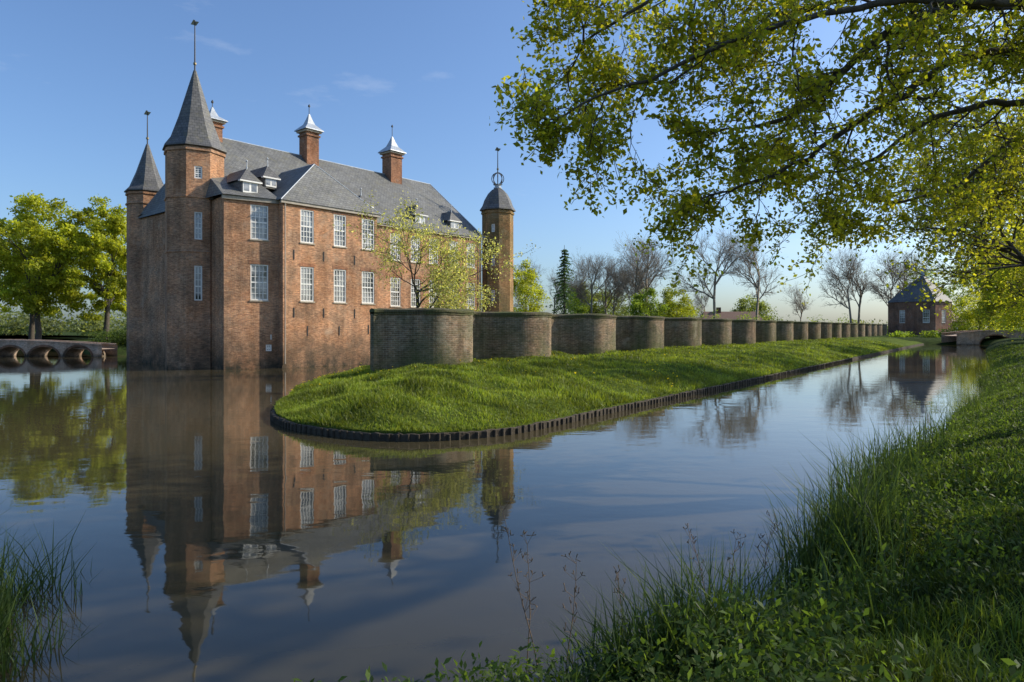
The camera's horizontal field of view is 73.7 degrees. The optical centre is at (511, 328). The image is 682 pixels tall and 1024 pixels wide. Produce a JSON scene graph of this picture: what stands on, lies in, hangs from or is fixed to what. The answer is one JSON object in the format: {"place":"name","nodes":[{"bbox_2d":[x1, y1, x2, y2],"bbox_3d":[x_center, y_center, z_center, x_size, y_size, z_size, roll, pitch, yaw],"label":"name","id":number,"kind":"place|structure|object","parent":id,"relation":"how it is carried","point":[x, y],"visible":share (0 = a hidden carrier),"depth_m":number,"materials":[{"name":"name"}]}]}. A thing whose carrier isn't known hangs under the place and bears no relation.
{"place":"outdoors","nodes":[
{"label":"outdoors","id":0,"kind":"place"},
{"bbox_2d":[0,344,990,681],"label":"moat water","id":1,"kind":"structure","parent":0,"point":[228,524],"depth_m":10.44,"materials":[{"name":"blue liquid"}]},
{"bbox_2d":[0,339,116,356],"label":"brick arch bridge","id":2,"kind":"structure","parent":1,"relation":"in","point":[32,347],"depth_m":66.00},
{"bbox_2d":[124,19,515,369],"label":"brick castle","id":3,"kind":"structure","parent":1,"relation":"in","point":[242,255],"depth_m":49.98,"materials":[{"name":"brick"}]},
{"bbox_2d":[196,167,473,349],"bbox_3d":[-15.884,-4.775,60.375,15.516,12.746,28.972,0,0,32],"label":"window glass","id":4,"kind":"structure","parent":3,"relation":"in","point":[261,276],"depth_m":49.29,"materials":[{"name":"grey glass"}]},
{"bbox_2d":[194,166,494,350],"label":"window frames","id":5,"kind":"structure","parent":3,"relation":"in","point":[268,347],"depth_m":49.54,"materials":[{"name":"white paint"}]},
{"bbox_2d":[0,348,1020,681],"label":"reeds","id":6,"kind":"object","parent":1,"relation":"in","point":[850,498],"visible":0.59,"depth_m":6.32,"materials":[{"name":"green plant"}]},
{"bbox_2d":[495,495,780,678],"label":"dry weed stalks","id":7,"kind":"object","parent":1,"relation":"in","point":[575,587],"visible":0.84,"depth_m":5.31,"materials":[{"name":"plant"}]},
{"bbox_2d":[0,328,1023,681],"bbox_3d":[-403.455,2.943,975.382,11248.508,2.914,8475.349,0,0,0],"label":"ground","id":8,"kind":"structure","parent":0,"point":[988,342],"depth_m":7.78,"materials":[{"name":"green plant"}]},
{"bbox_2d":[0,255,18,312],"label":"broadleaf tree","id":9,"kind":"object","parent":8,"relation":"on","point":[4,309],"visible":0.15,"depth_m":99.51,"materials":[{"name":"green plant"}]},
{"bbox_2d":[0,227,80,338],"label":"broadleaf tree","id":10,"kind":"object","parent":8,"relation":"on","point":[31,335],"visible":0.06,"depth_m":95.70,"materials":[{"name":"green plant"}]},
{"bbox_2d":[0,190,105,339],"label":"broadleaf tree","id":11,"kind":"object","parent":8,"relation":"on","point":[43,285],"visible":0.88,"depth_m":86.43,"materials":[{"name":"green plant"}]},
{"bbox_2d":[46,196,126,338],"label":"broadleaf tree","id":12,"kind":"object","parent":8,"relation":"on","point":[115,227],"visible":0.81,"depth_m":87.95,"materials":[{"name":"green plant"}]},
{"bbox_2d":[81,234,126,317],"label":"broadleaf tree","id":13,"kind":"object","parent":8,"relation":"on","point":[120,267],"visible":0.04,"depth_m":103.07,"materials":[{"name":"green plant"}]},
{"bbox_2d":[87,322,126,346],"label":"shrubs","id":14,"kind":"object","parent":8,"relation":"on","point":[116,337],"visible":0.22,"depth_m":73.64,"materials":[{"name":"green plant"}]},
{"bbox_2d":[0,301,1022,335],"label":"distant tree belt","id":15,"kind":"object","parent":8,"relation":"on","point":[14,323],"visible":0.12,"depth_m":149.25,"materials":[{"name":"green plant"}]},
{"bbox_2d":[513,258,544,308],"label":"bare tree","id":16,"kind":"object","parent":8,"relation":"on","point":[518,300],"visible":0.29,"depth_m":167.12,"materials":[{"name":"plant"}]},
{"bbox_2d":[513,259,551,311],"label":"broadleaf tree","id":17,"kind":"object","parent":8,"relation":"on","point":[526,289],"visible":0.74,"depth_m":116.59,"materials":[{"name":"green plant"}]},
{"bbox_2d":[545,245,581,313],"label":"spruce tree","id":18,"kind":"object","parent":8,"relation":"on","point":[564,287],"visible":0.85,"depth_m":149.67,"materials":[{"name":"green plant"}]},
{"bbox_2d":[547,262,585,313],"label":"bare tree","id":19,"kind":"object","parent":8,"relation":"on","point":[553,278],"visible":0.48,"depth_m":164.98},
{"bbox_2d":[565,292,589,313],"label":"broadleaf tree","id":20,"kind":"object","parent":8,"relation":"on","point":[582,309],"visible":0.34,"depth_m":158.68,"materials":[{"name":"green plant"}]},
{"bbox_2d":[563,252,606,304],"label":"bare tree","id":21,"kind":"object","parent":8,"relation":"on","point":[579,278],"visible":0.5,"depth_m":170.09,"materials":[{"name":"brown plant"}]},
{"bbox_2d":[568,277,607,313],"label":"broadleaf tree","id":22,"kind":"object","parent":8,"relation":"on","point":[594,305],"visible":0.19,"depth_m":186.84,"materials":[{"name":"green plant"}]},
{"bbox_2d":[568,249,624,313],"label":"bare tree","id":23,"kind":"object","parent":8,"relation":"on","point":[594,272],"visible":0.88,"depth_m":163.79,"materials":[{"name":"brown plant"}]},
{"bbox_2d":[270,343,923,441],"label":"bank revetment","id":24,"kind":"object","parent":8,"relation":"on","point":[377,436],"visible":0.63,"depth_m":18.87,"materials":[{"name":"brown wood"}]},
{"bbox_2d":[274,337,921,433],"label":"grass bank","id":25,"kind":"structure","parent":8,"relation":"on","point":[901,342],"depth_m":25.28,"materials":[{"name":"green plant"}]},
{"bbox_2d":[332,191,535,311],"bbox_3d":[-5.124,-3.100,41.123,11.619,10.012,9.130,0,0,-39],"label":"fruit tree","id":26,"kind":"object","parent":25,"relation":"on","point":[448,287],"visible":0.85,"depth_m":40.79,"materials":[{"name":"green plant"}]},
{"bbox_2d":[291,350,775,389],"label":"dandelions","id":27,"kind":"object","parent":25,"relation":"on","point":[525,370],"visible":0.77,"depth_m":30.43,"materials":[{"name":"green plant"}]},
{"bbox_2d":[590,287,631,315],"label":"broadleaf tree","id":28,"kind":"object","parent":8,"relation":"on","point":[622,307],"visible":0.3,"depth_m":190.62,"materials":[{"name":"green plant"}]},
{"bbox_2d":[590,251,637,313],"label":"bare tree","id":29,"kind":"object","parent":8,"relation":"on","point":[605,305],"visible":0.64,"depth_m":169.19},
{"bbox_2d":[608,257,642,314],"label":"bare tree","id":30,"kind":"object","parent":8,"relation":"on","point":[621,300],"visible":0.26,"depth_m":179.48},
{"bbox_2d":[369,308,886,372],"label":"serpentine garden wall","id":31,"kind":"structure","parent":8,"relation":"on","point":[401,337],"depth_m":37.03,"materials":[{"name":"brick"}]},
{"bbox_2d":[616,249,666,300],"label":"bare tree","id":32,"kind":"object","parent":8,"relation":"on","point":[642,272],"visible":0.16,"depth_m":178.75,"materials":[{"name":"brown plant"}]},
{"bbox_2d":[610,232,680,300],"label":"bare tree","id":33,"kind":"object","parent":8,"relation":"on","point":[635,281],"visible":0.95,"depth_m":164.09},
{"bbox_2d":[614,234,678,314],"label":"bare tree","id":34,"kind":"object","parent":8,"relation":"on","point":[646,260],"visible":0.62,"depth_m":169.69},
{"bbox_2d":[626,287,669,316],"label":"broadleaf tree","id":35,"kind":"object","parent":8,"relation":"on","point":[641,306],"visible":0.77,"depth_m":154.03,"materials":[{"name":"green plant"}]},
{"bbox_2d":[293,342,1023,681],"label":"nettles","id":36,"kind":"object","parent":8,"relation":"on","point":[739,669],"visible":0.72,"depth_m":4.43,"materials":[{"name":"green plant"}]},
{"bbox_2d":[657,285,697,317],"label":"broadleaf tree","id":37,"kind":"object","parent":8,"relation":"on","point":[669,297],"visible":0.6,"depth_m":158.72,"materials":[{"name":"green plant"}]},
{"bbox_2d":[653,295,704,316],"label":"broadleaf tree","id":38,"kind":"object","parent":8,"relation":"on","point":[678,303],"visible":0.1,"depth_m":193.84,"materials":[{"name":"green plant"}]},
{"bbox_2d":[689,288,711,315],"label":"bare tree","id":39,"kind":"object","parent":8,"relation":"on","point":[699,300],"visible":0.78,"depth_m":233.70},
{"bbox_2d":[671,221,755,317],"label":"bare tree","id":40,"kind":"object","parent":8,"relation":"on","point":[718,260],"visible":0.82,"depth_m":167.70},
{"bbox_2d":[701,307,762,319],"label":"farmhouse","id":41,"kind":"object","parent":8,"relation":"on","point":[727,315],"visible":0.12,"depth_m":180.93,"materials":[{"name":"brick"}]},
{"bbox_2d":[723,233,783,319],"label":"bare tree","id":42,"kind":"object","parent":8,"relation":"on","point":[752,266],"visible":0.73,"depth_m":168.36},
{"bbox_2d":[730,293,777,319],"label":"broadleaf tree","id":43,"kind":"object","parent":8,"relation":"on","point":[763,308],"visible":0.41,"depth_m":203.02,"materials":[{"name":"green plant"}]},
{"bbox_2d":[489,0,1023,303],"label":"oak tree","id":44,"kind":"object","parent":8,"relation":"on","point":[913,29],"visible":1,"depth_m":11.90,"materials":[{"name":"green plant"}]},
{"bbox_2d":[778,283,814,320],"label":"bare tree","id":45,"kind":"object","parent":8,"relation":"on","point":[802,307],"visible":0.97,"depth_m":189.40,"materials":[{"name":"brown plant"}]},
{"bbox_2d":[576,305,1021,337],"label":"shrubs","id":46,"kind":"object","parent":8,"relation":"on","point":[931,334],"visible":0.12,"depth_m":126.61,"materials":[{"name":"green plant"}]},
{"bbox_2d":[816,253,860,322],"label":"bare tree","id":47,"kind":"object","parent":8,"relation":"on","point":[838,277],"visible":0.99,"depth_m":165.31,"materials":[{"name":"brown plant"}]},
{"bbox_2d":[817,243,881,322],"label":"bare tree","id":48,"kind":"object","parent":8,"relation":"on","point":[858,280],"visible":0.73,"depth_m":177.03,"materials":[{"name":"brown plant"}]},
{"bbox_2d":[865,244,921,305],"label":"bare tree","id":49,"kind":"object","parent":8,"relation":"on","point":[876,290],"visible":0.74,"depth_m":170.47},
{"bbox_2d":[869,246,941,301],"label":"bare tree","id":50,"kind":"object","parent":8,"relation":"on","point":[894,261],"visible":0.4,"depth_m":179.72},
{"bbox_2d":[887,265,963,334],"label":"brick gatehouse","id":51,"kind":"object","parent":8,"relation":"on","point":[913,318],"visible":0.77,"depth_m":154.33,"materials":[{"name":"brown brick"}]},
{"bbox_2d":[900,310,944,322],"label":"window frames","id":52,"kind":"structure","parent":51,"relation":"in","point":[900,310],"depth_m":152.74,"materials":[{"name":"white paint"}]},
{"bbox_2d":[900,310,944,322],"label":"window glass","id":53,"kind":"structure","parent":51,"relation":"in","point":[902,313],"depth_m":153.38,"materials":[{"name":"glass"}]},
{"bbox_2d":[904,263,972,310],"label":"broadleaf tree","id":54,"kind":"object","parent":8,"relation":"on","point":[948,293],"visible":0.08,"depth_m":179.54,"materials":[{"name":"green plant"}]},
{"bbox_2d":[864,14,1023,315],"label":"lime tree","id":55,"kind":"object","parent":8,"relation":"on","point":[1009,190],"visible":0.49,"depth_m":37.27,"materials":[{"name":"green plant"}]},
{"bbox_2d":[942,295,1003,330],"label":"broadleaf tree","id":56,"kind":"object","parent":8,"relation":"on","point":[969,315],"visible":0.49,"depth_m":126.84,"materials":[{"name":"green plant"}]},
{"bbox_2d":[941,330,1023,344],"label":"brick arch bridge","id":57,"kind":"structure","parent":8,"relation":"on","point":[971,337],"depth_m":113.00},
{"bbox_2d":[946,255,1018,329],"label":"broadleaf tree","id":58,"kind":"object","parent":8,"relation":"on","point":[973,295],"visible":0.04,"depth_m":181.93,"materials":[{"name":"green plant"}]},
{"bbox_2d":[951,213,1023,340],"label":"lime tree","id":59,"kind":"object","parent":8,"relation":"on","point":[991,307],"visible":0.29,"depth_m":73.69,"materials":[{"name":"green plant"}]},
{"bbox_2d":[965,260,1017,319],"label":"lime tree","id":60,"kind":"object","parent":8,"relation":"on","point":[984,306],"depth_m":95.25,"materials":[{"name":"green plant"}]},
{"bbox_2d":[975,229,1023,333],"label":"broadleaf tree","id":61,"kind":"object","parent":8,"relation":"on","point":[995,296],"visible":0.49,"depth_m":62.31,"materials":[{"name":"green plant"}]},
{"bbox_2d":[976,292,1023,318],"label":"broadleaf tree","id":62,"kind":"object","parent":8,"relation":"on","point":[1010,303],"visible":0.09,"depth_m":79.44,"materials":[{"name":"green plant"}]},
{"bbox_2d":[977,288,1023,339],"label":"broadleaf tree","id":63,"kind":"object","parent":8,"relation":"on","point":[1012,322],"visible":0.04,"depth_m":100.00,"materials":[{"name":"green plant"}]},
{"bbox_2d":[981,115,1023,302],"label":"lime tree","id":64,"kind":"object","parent":8,"relation":"on","point":[1021,277],"visible":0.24,"depth_m":56.10,"materials":[{"name":"green plant"}]},
{"bbox_2d":[0,0,1023,327],"label":"sky","id":65,"kind":"structure","parent":0,"point":[79,79],"materials":[{"name":"blue"}]}
]}

